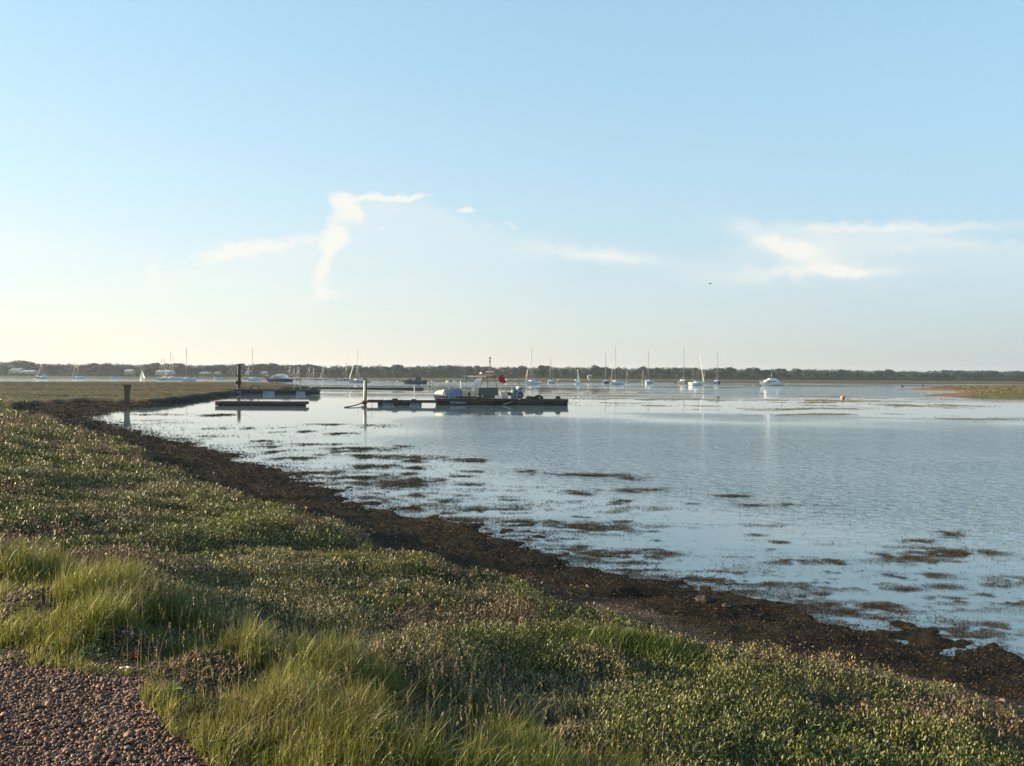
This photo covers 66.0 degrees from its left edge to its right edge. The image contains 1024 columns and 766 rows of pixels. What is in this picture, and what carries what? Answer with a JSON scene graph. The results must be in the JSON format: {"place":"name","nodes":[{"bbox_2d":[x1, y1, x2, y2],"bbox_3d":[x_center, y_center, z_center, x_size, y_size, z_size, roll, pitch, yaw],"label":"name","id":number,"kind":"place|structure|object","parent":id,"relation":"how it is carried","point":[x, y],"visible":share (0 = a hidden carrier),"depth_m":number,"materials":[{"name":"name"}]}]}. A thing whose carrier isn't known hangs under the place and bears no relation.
{"place":"outdoors","nodes":[
{"label":"outdoors","id":0,"kind":"place"},
{"bbox_2d":[0,528,691,765],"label":"grass","id":1,"kind":"structure","parent":0,"point":[366,720],"depth_m":4.36,"materials":[{"name":"plant"}]},
{"bbox_2d":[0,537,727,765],"bbox_3d":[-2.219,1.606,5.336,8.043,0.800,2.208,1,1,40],"label":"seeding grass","id":2,"kind":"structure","parent":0,"point":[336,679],"depth_m":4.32,"materials":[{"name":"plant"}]},
{"bbox_2d":[0,487,764,679],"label":"marsh grass","id":3,"kind":"structure","parent":0,"point":[617,635],"depth_m":6.67,"materials":[{"name":"plant"}]},
{"bbox_2d":[0,378,1023,658],"bbox_3d":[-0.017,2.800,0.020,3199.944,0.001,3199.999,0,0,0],"label":"water","id":4,"kind":"structure","parent":0,"point":[874,456],"depth_m":24.36,"materials":[{"name":"blue liquid"}]},
{"bbox_2d":[163,351,181,379],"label":"sailing yacht","id":5,"kind":"object","parent":4,"relation":"on","point":[171,378],"visible":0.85,"depth_m":437.19,"materials":[{"name":"white plastic"}]},
{"bbox_2d":[181,348,196,380],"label":"sailing yacht","id":6,"kind":"object","parent":4,"relation":"on","point":[188,378],"visible":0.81,"depth_m":373.42,"materials":[{"name":"white plastic"}]},
{"bbox_2d":[236,364,241,388],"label":"mooring pile","id":7,"kind":"object","parent":4,"relation":"in","point":[238,381],"visible":0.81,"depth_m":124.15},
{"bbox_2d":[247,349,260,380],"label":"sailing yacht","id":8,"kind":"object","parent":4,"relation":"on","point":[254,378],"visible":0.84,"depth_m":415.00,"materials":[{"name":"white plastic"}]},
{"bbox_2d":[215,401,308,405],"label":"mooring pontoon","id":9,"kind":"object","parent":4,"relation":"on","point":[261,403],"visible":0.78,"depth_m":72.42,"materials":[{"name":"wood"}]},
{"bbox_2d":[228,381,320,394],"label":"work pontoon","id":10,"kind":"object","parent":4,"relation":"on","point":[311,391],"visible":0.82,"depth_m":117.28,"materials":[{"name":"brown metal"}]},
{"bbox_2d":[265,374,292,381],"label":"motor cruiser","id":11,"kind":"object","parent":4,"relation":"on","point":[279,378],"visible":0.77,"depth_m":366.92,"materials":[{"name":"white paint"}]},
{"bbox_2d":[349,350,369,382],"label":"sailing yacht","id":12,"kind":"object","parent":4,"relation":"on","point":[357,380],"visible":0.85,"depth_m":340.65,"materials":[{"name":"white plastic"}]},
{"bbox_2d":[363,379,366,404],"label":"cream post","id":13,"kind":"object","parent":4,"relation":"in","point":[365,391],"visible":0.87,"depth_m":76.59,"materials":[{"name":"paint"}]},
{"bbox_2d":[312,386,423,390],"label":"floating walkway","id":14,"kind":"structure","parent":4,"relation":"on","point":[414,388],"depth_m":172.60,"materials":[{"name":"wood"}]},
{"bbox_2d":[367,398,436,405],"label":"floating staging","id":15,"kind":"object","parent":4,"relation":"on","point":[397,402],"visible":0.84,"depth_m":75.77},
{"bbox_2d":[401,374,426,383],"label":"motor cruiser","id":16,"kind":"object","parent":4,"relation":"on","point":[417,380],"visible":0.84,"depth_m":303.84,"materials":[{"name":"paint"}]},
{"bbox_2d":[434,357,505,398],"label":"work boat","id":17,"kind":"object","parent":4,"relation":"on","point":[477,390],"visible":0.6,"depth_m":80.64,"materials":[{"name":"grey paint"}]},
{"bbox_2d":[435,397,567,405],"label":"timber raft","id":18,"kind":"object","parent":4,"relation":"on","point":[540,401],"visible":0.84,"depth_m":78.22,"materials":[{"name":"wood"}]},
{"bbox_2d":[526,349,540,383],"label":"sailing yacht","id":19,"kind":"object","parent":4,"relation":"on","point":[533,381],"visible":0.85,"depth_m":324.48,"materials":[{"name":"white plastic"}]},
{"bbox_2d":[110,413,1023,659],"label":"floating seaweed","id":20,"kind":"object","parent":4,"relation":"on","point":[411,483],"visible":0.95,"depth_m":13.84,"materials":[{"name":"plant"}]},
{"bbox_2d":[602,353,608,383],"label":"sailing yacht","id":21,"kind":"object","parent":4,"relation":"on","point":[605,381],"visible":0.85,"depth_m":374.12,"materials":[{"name":"paint"}]},
{"bbox_2d":[610,346,623,384],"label":"sailing yacht","id":22,"kind":"object","parent":4,"relation":"on","point":[616,382],"visible":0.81,"depth_m":317.64,"materials":[{"name":"white plastic"}]},
{"bbox_2d":[645,351,653,383],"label":"sailing yacht","id":23,"kind":"object","parent":4,"relation":"on","point":[648,381],"visible":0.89,"depth_m":386.19,"materials":[{"name":"white plastic"}]},
{"bbox_2d":[317,389,1023,421],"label":"weed mat","id":24,"kind":"object","parent":4,"relation":"on","point":[814,408],"visible":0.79,"depth_m":100.25,"materials":[{"name":"plant"}]},
{"bbox_2d":[678,353,686,383],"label":"sailing yacht","id":25,"kind":"object","parent":4,"relation":"on","point":[682,380],"visible":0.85,"depth_m":395.22,"materials":[{"name":"paint"}]},
{"bbox_2d":[689,353,703,385],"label":"sailing yacht","id":26,"kind":"object","parent":4,"relation":"on","point":[696,382],"visible":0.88,"depth_m":310.73,"materials":[{"name":"white plastic"}]},
{"bbox_2d":[759,372,782,385],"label":"motor cruiser","id":27,"kind":"object","parent":4,"relation":"on","point":[771,381],"visible":0.88,"depth_m":322.00,"materials":[{"name":"white paint"}]},
{"bbox_2d":[0,373,1023,765],"bbox_3d":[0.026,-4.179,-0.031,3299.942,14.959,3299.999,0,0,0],"label":"ground","id":28,"kind":"structure","parent":0,"point":[932,643],"depth_m":7.88,"materials":[{"name":"plant"}]},
{"bbox_2d":[8,368,25,375],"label":"house","id":29,"kind":"structure","parent":28,"relation":"on","point":[15,370],"depth_m":759.99,"materials":[{"name":"stone"}]},
{"bbox_2d":[6,360,38,369],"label":"shore tree","id":30,"kind":"object","parent":28,"relation":"on","point":[27,364],"visible":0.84,"depth_m":776.82,"materials":[{"name":"green plant"}]},
{"bbox_2d":[20,370,39,375],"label":"house","id":31,"kind":"structure","parent":28,"relation":"on","point":[30,371],"depth_m":754.99,"materials":[{"name":"white"}]},
{"bbox_2d":[41,364,65,373],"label":"shore tree","id":32,"kind":"object","parent":28,"relation":"on","point":[52,369],"visible":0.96,"depth_m":783.89,"materials":[{"name":"green plant"}]},
{"bbox_2d":[68,368,82,373],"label":"shore tree","id":33,"kind":"object","parent":28,"relation":"on","point":[72,370],"visible":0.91,"depth_m":773.02,"materials":[{"name":"green plant"}]},
{"bbox_2d":[75,363,102,373],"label":"shore tree","id":34,"kind":"object","parent":28,"relation":"on","point":[90,367],"visible":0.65,"depth_m":797.86,"materials":[{"name":"green plant"}]},
{"bbox_2d":[93,364,117,373],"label":"shore tree","id":35,"kind":"object","parent":28,"relation":"on","point":[104,368],"visible":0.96,"depth_m":780.76,"materials":[{"name":"green plant"}]},
{"bbox_2d":[121,385,130,402],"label":"bollard post","id":36,"kind":"object","parent":28,"relation":"on","point":[127,388],"visible":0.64,"depth_m":70.11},
{"bbox_2d":[119,365,136,373],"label":"shore tree","id":37,"kind":"object","parent":28,"relation":"on","point":[131,367],"visible":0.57,"depth_m":800.17,"materials":[{"name":"green plant"}]},
{"bbox_2d":[119,650,141,659],"bbox_3d":[-2.289,1.635,4.725,0.141,0.072,0.126,0,0,-23],"label":"weed plant","id":38,"kind":"object","parent":28,"relation":"on","point":[130,656],"visible":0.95,"depth_m":4.72,"materials":[{"name":"green plant"}]},
{"bbox_2d":[0,381,306,400],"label":"salt marsh plants","id":39,"kind":"object","parent":28,"relation":"on","point":[217,384],"visible":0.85,"depth_m":135.02,"materials":[{"name":"green plant"}]},
{"bbox_2d":[140,362,172,373],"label":"shore tree","id":40,"kind":"object","parent":28,"relation":"on","point":[151,367],"visible":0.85,"depth_m":777.03,"materials":[{"name":"green plant"}]},
{"bbox_2d":[155,370,175,376],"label":"house","id":41,"kind":"structure","parent":28,"relation":"on","point":[162,372],"depth_m":761.98,"materials":[{"name":"white"}]},
{"bbox_2d":[0,563,334,765],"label":"gravel","id":42,"kind":"structure","parent":28,"relation":"on","point":[125,726],"depth_m":3.89,"materials":[{"name":"gravel"}]},
{"bbox_2d":[74,626,110,662],"bbox_3d":[-2.454,1.528,4.599,0.204,0.224,0.148,1,1,34],"label":"weed plant","id":43,"kind":"object","parent":42,"relation":"on","point":[86,655],"visible":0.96,"depth_m":4.59,"materials":[{"name":"green plant"}]},
{"bbox_2d":[150,680,189,699],"bbox_3d":[-1.789,1.614,4.102,0.176,0.069,0.161,0,1,-39],"label":"weed plant","id":44,"kind":"object","parent":28,"relation":"on","point":[172,684],"visible":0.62,"depth_m":4.11,"materials":[{"name":"green plant"}]},
{"bbox_2d":[171,363,185,374],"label":"shore tree","id":45,"kind":"object","parent":28,"relation":"on","point":[177,367],"visible":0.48,"depth_m":808.43,"materials":[{"name":"green plant"}]},
{"bbox_2d":[179,367,198,374],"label":"shore tree","id":46,"kind":"object","parent":28,"relation":"on","point":[190,369],"visible":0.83,"depth_m":784.52,"materials":[{"name":"green plant"}]},
{"bbox_2d":[201,365,217,373],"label":"shore tree","id":47,"kind":"object","parent":28,"relation":"on","point":[206,368],"visible":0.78,"depth_m":791.12,"materials":[{"name":"green plant"}]},
{"bbox_2d":[210,364,231,374],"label":"shore tree","id":48,"kind":"object","parent":28,"relation":"on","point":[222,368],"visible":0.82,"depth_m":796.98,"materials":[{"name":"green plant"}]},
{"bbox_2d":[228,363,247,375],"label":"shore tree","id":49,"kind":"object","parent":28,"relation":"on","point":[234,368],"visible":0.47,"depth_m":779.00,"materials":[{"name":"green plant"}]},
{"bbox_2d":[241,365,261,373],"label":"shore tree","id":50,"kind":"object","parent":28,"relation":"on","point":[256,369],"visible":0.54,"depth_m":783.06,"materials":[{"name":"green plant"}]},
{"bbox_2d":[253,364,269,374],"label":"shore tree","id":51,"kind":"object","parent":28,"relation":"on","point":[263,366],"visible":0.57,"depth_m":800.13,"materials":[{"name":"green plant"}]},
{"bbox_2d":[262,363,285,374],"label":"shore tree","id":52,"kind":"object","parent":28,"relation":"on","point":[271,367],"visible":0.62,"depth_m":808.21,"materials":[{"name":"green plant"}]},
{"bbox_2d":[280,365,296,376],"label":"shore tree","id":53,"kind":"object","parent":28,"relation":"on","point":[288,368],"visible":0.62,"depth_m":793.21,"materials":[{"name":"green plant"}]},
{"bbox_2d":[289,366,308,374],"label":"shore tree","id":54,"kind":"object","parent":28,"relation":"on","point":[300,370],"visible":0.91,"depth_m":779.71,"materials":[{"name":"green plant"}]},
{"bbox_2d":[294,364,323,374],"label":"shore tree","id":55,"kind":"object","parent":28,"relation":"on","point":[311,366],"visible":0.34,"depth_m":797.29,"materials":[{"name":"green plant"}]},
{"bbox_2d":[327,367,343,376],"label":"shore tree","id":56,"kind":"object","parent":28,"relation":"on","point":[335,370],"visible":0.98,"depth_m":782.88,"materials":[{"name":"green plant"}]},
{"bbox_2d":[345,365,369,375],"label":"shore tree","id":57,"kind":"object","parent":28,"relation":"on","point":[355,367],"visible":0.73,"depth_m":784.57,"materials":[{"name":"green plant"}]},
{"bbox_2d":[355,366,374,375],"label":"shore tree","id":58,"kind":"object","parent":28,"relation":"on","point":[367,369],"visible":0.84,"depth_m":786.17,"materials":[{"name":"green plant"}]},
{"bbox_2d":[380,366,395,374],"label":"shore tree","id":59,"kind":"object","parent":28,"relation":"on","point":[385,368],"visible":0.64,"depth_m":791.34,"materials":[{"name":"green plant"}]},
{"bbox_2d":[382,365,411,375],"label":"shore tree","id":60,"kind":"object","parent":28,"relation":"on","point":[397,368],"visible":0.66,"depth_m":782.93,"materials":[{"name":"green plant"}]},
{"bbox_2d":[397,370,416,376],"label":"shore tree","id":61,"kind":"object","parent":28,"relation":"on","point":[405,371],"visible":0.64,"depth_m":782.24,"materials":[{"name":"green plant"}]},
{"bbox_2d":[425,367,441,376],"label":"shore tree","id":62,"kind":"object","parent":28,"relation":"on","point":[432,370],"visible":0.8,"depth_m":774.46,"materials":[{"name":"green plant"}]},
{"bbox_2d":[442,365,458,375],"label":"shore tree","id":63,"kind":"object","parent":28,"relation":"on","point":[449,369],"visible":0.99,"depth_m":781.91,"materials":[{"name":"green plant"}]},
{"bbox_2d":[463,366,473,375],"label":"shore tree","id":64,"kind":"object","parent":28,"relation":"on","point":[468,369],"visible":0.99,"depth_m":777.56,"materials":[{"name":"green plant"}]},
{"bbox_2d":[470,365,480,375],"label":"shore tree","id":65,"kind":"object","parent":28,"relation":"on","point":[476,368],"visible":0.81,"depth_m":793.81,"materials":[{"name":"green plant"}]},
{"bbox_2d":[468,376,487,379],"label":"house","id":66,"kind":"structure","parent":28,"relation":"on","point":[473,377],"depth_m":539.99,"materials":[{"name":"white"}]},
{"bbox_2d":[479,366,493,373],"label":"shore tree","id":67,"kind":"object","parent":28,"relation":"on","point":[485,368],"visible":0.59,"depth_m":791.98,"materials":[{"name":"green plant"}]},
{"bbox_2d":[0,399,1023,765],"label":"sea purslane","id":68,"kind":"object","parent":28,"relation":"on","point":[20,431],"visible":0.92,"depth_m":6.58,"materials":[{"name":"green plant"}]},
{"bbox_2d":[0,372,1023,381],"bbox_3d":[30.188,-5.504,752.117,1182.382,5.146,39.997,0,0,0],"label":"hedgerow","id":69,"kind":"object","parent":28,"relation":"on","point":[504,376],"visible":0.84,"depth_m":750.30,"materials":[{"name":"green plant"}]},
{"bbox_2d":[0,361,1023,380],"bbox_3d":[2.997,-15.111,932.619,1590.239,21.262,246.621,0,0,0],"label":"woodland","id":70,"kind":"object","parent":28,"relation":"on","point":[511,369],"visible":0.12,"depth_m":891.49,"materials":[{"name":"green plant"}]},
{"bbox_2d":[12,392,1023,716],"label":"seaweed wrack","id":71,"kind":"object","parent":28,"relation":"on","point":[80,420],"visible":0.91,"depth_m":11.40,"materials":[{"name":"plant"}]},
{"bbox_2d":[517,365,528,374],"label":"shore tree","id":72,"kind":"object","parent":28,"relation":"on","point":[521,370],"visible":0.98,"depth_m":775.08,"materials":[{"name":"green plant"}]},
{"bbox_2d":[537,365,551,376],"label":"shore tree","id":73,"kind":"object","parent":28,"relation":"on","point":[544,370],"visible":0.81,"depth_m":775.15,"materials":[{"name":"green plant"}]},
{"bbox_2d":[568,368,580,376],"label":"shore tree","id":74,"kind":"object","parent":28,"relation":"on","point":[573,371],"visible":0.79,"depth_m":779.26,"materials":[{"name":"green plant"}]},
{"bbox_2d":[140,452,1023,721],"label":"shingle","id":75,"kind":"object","parent":28,"relation":"on","point":[851,665],"visible":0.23,"depth_m":8.06,"materials":[{"name":"gravel"}]},
{"bbox_2d":[588,365,601,375],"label":"shore tree","id":76,"kind":"object","parent":28,"relation":"on","point":[594,369],"visible":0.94,"depth_m":781.44,"materials":[{"name":"green plant"}]},
{"bbox_2d":[597,367,611,375],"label":"shore tree","id":77,"kind":"object","parent":28,"relation":"on","point":[602,371],"visible":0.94,"depth_m":781.34,"materials":[{"name":"green plant"}]},
{"bbox_2d":[627,370,638,376],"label":"shore tree","id":78,"kind":"object","parent":28,"relation":"on","point":[632,373],"visible":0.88,"depth_m":791.13,"materials":[{"name":"green plant"}]},
{"bbox_2d":[637,366,647,376],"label":"shore tree","id":79,"kind":"object","parent":28,"relation":"on","point":[643,370],"visible":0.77,"depth_m":806.62,"materials":[{"name":"green plant"}]},
{"bbox_2d":[652,368,662,376],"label":"shore tree","id":80,"kind":"object","parent":28,"relation":"on","point":[656,372],"visible":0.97,"depth_m":785.71,"materials":[{"name":"green plant"}]},
{"bbox_2d":[671,367,681,375],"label":"shore tree","id":81,"kind":"object","parent":28,"relation":"on","point":[674,371],"visible":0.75,"depth_m":795.06,"materials":[{"name":"green plant"}]},
{"bbox_2d":[678,369,691,376],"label":"shore tree","id":82,"kind":"object","parent":28,"relation":"on","point":[687,371],"visible":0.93,"depth_m":778.41,"materials":[{"name":"green plant"}]},
{"bbox_2d":[687,367,698,376],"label":"shore tree","id":83,"kind":"object","parent":28,"relation":"on","point":[694,370],"visible":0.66,"depth_m":808.55,"materials":[{"name":"green plant"}]},
{"bbox_2d":[695,594,716,602],"bbox_3d":[2.306,2.569,9.351,0.272,0.130,0.163,0,0,0],"label":"boulder","id":84,"kind":"object","parent":28,"relation":"on","point":[706,598],"visible":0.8,"depth_m":9.32,"materials":[{"name":"stone"}]},
{"bbox_2d":[712,368,725,376],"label":"shore tree","id":85,"kind":"object","parent":28,"relation":"on","point":[721,371],"visible":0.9,"depth_m":785.33,"materials":[{"name":"green plant"}]},
{"bbox_2d":[722,603,734,607],"bbox_3d":[2.520,2.594,9.170,0.158,0.076,0.091,0,0,8],"label":"boulder","id":86,"kind":"object","parent":28,"relation":"on","point":[727,605],"visible":0.98,"depth_m":9.14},
{"bbox_2d":[724,367,736,377],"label":"shore tree","id":87,"kind":"object","parent":28,"relation":"on","point":[729,372],"visible":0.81,"depth_m":790.93,"materials":[{"name":"green plant"}]},
{"bbox_2d":[739,368,755,377],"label":"shore tree","id":88,"kind":"object","parent":28,"relation":"on","point":[746,371],"visible":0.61,"depth_m":797.06,"materials":[{"name":"green plant"}]},
{"bbox_2d":[748,367,764,375],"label":"shore tree","id":89,"kind":"object","parent":28,"relation":"on","point":[756,370],"visible":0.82,"depth_m":774.11,"materials":[{"name":"green plant"}]},
{"bbox_2d":[757,370,773,377],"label":"shore tree","id":90,"kind":"object","parent":28,"relation":"on","point":[766,372],"visible":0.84,"depth_m":774.91,"materials":[{"name":"green plant"}]},
{"bbox_2d":[776,368,786,377],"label":"shore tree","id":91,"kind":"object","parent":28,"relation":"on","point":[782,372],"visible":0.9,"depth_m":782.16,"materials":[{"name":"green plant"}]},
{"bbox_2d":[790,368,805,378],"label":"shore tree","id":92,"kind":"object","parent":28,"relation":"on","point":[797,372],"visible":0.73,"depth_m":796.54,"materials":[{"name":"green plant"}]},
{"bbox_2d":[801,370,813,376],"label":"shore tree","id":93,"kind":"object","parent":28,"relation":"on","point":[806,373],"visible":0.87,"depth_m":788.27,"materials":[{"name":"green plant"}]},
{"bbox_2d":[815,371,828,378],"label":"shore tree","id":94,"kind":"object","parent":28,"relation":"on","point":[824,374],"visible":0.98,"depth_m":786.70,"materials":[{"name":"green plant"}]},
{"bbox_2d":[871,370,886,377],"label":"shore tree","id":95,"kind":"object","parent":28,"relation":"on","point":[877,374],"visible":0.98,"depth_m":807.41,"materials":[{"name":"green plant"}]},
{"bbox_2d":[883,369,895,378],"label":"shore tree","id":96,"kind":"object","parent":28,"relation":"on","point":[888,373],"visible":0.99,"depth_m":798.00,"materials":[{"name":"green plant"}]},
{"bbox_2d":[908,372,922,379],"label":"shore tree","id":97,"kind":"object","parent":28,"relation":"on","point":[918,375],"visible":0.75,"depth_m":778.22,"materials":[{"name":"green plant"}]},
{"bbox_2d":[933,372,945,378],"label":"shore tree","id":98,"kind":"object","parent":28,"relation":"on","point":[940,376],"visible":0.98,"depth_m":791.13,"materials":[{"name":"green plant"}]},
{"bbox_2d":[941,370,956,379],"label":"shore tree","id":99,"kind":"object","parent":28,"relation":"on","point":[947,373],"visible":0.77,"depth_m":790.18,"materials":[{"name":"green plant"}]},
{"bbox_2d":[949,370,965,379],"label":"shore tree","id":100,"kind":"object","parent":28,"relation":"on","point":[956,374],"visible":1,"depth_m":777.52,"materials":[{"name":"green plant"}]},
{"bbox_2d":[965,373,978,378],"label":"shore tree","id":101,"kind":"object","parent":28,"relation":"on","point":[970,376],"visible":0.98,"depth_m":783.68,"materials":[{"name":"green plant"}]},
{"bbox_2d":[926,385,1023,397],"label":"saltmarsh turf","id":102,"kind":"structure","parent":28,"relation":"on","point":[1001,388],"depth_m":199.39,"materials":[{"name":"green plant"}]},
{"bbox_2d":[974,370,988,378],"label":"shore tree","id":103,"kind":"object","parent":28,"relation":"on","point":[981,373],"visible":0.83,"depth_m":787.34,"materials":[{"name":"green plant"}]},
{"bbox_2d":[983,370,998,378],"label":"shore tree","id":104,"kind":"object","parent":28,"relation":"on","point":[992,374],"visible":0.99,"depth_m":778.74,"materials":[{"name":"green plant"}]},
{"bbox_2d":[1011,371,1022,378],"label":"shore tree","id":105,"kind":"object","parent":28,"relation":"on","point":[1018,374],"visible":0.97,"depth_m":797.55,"materials":[{"name":"green plant"}]},
{"bbox_2d":[0,0,1023,372],"label":"sky","id":106,"kind":"structure","parent":0,"point":[412,183],"materials":[{"name":"blue"}]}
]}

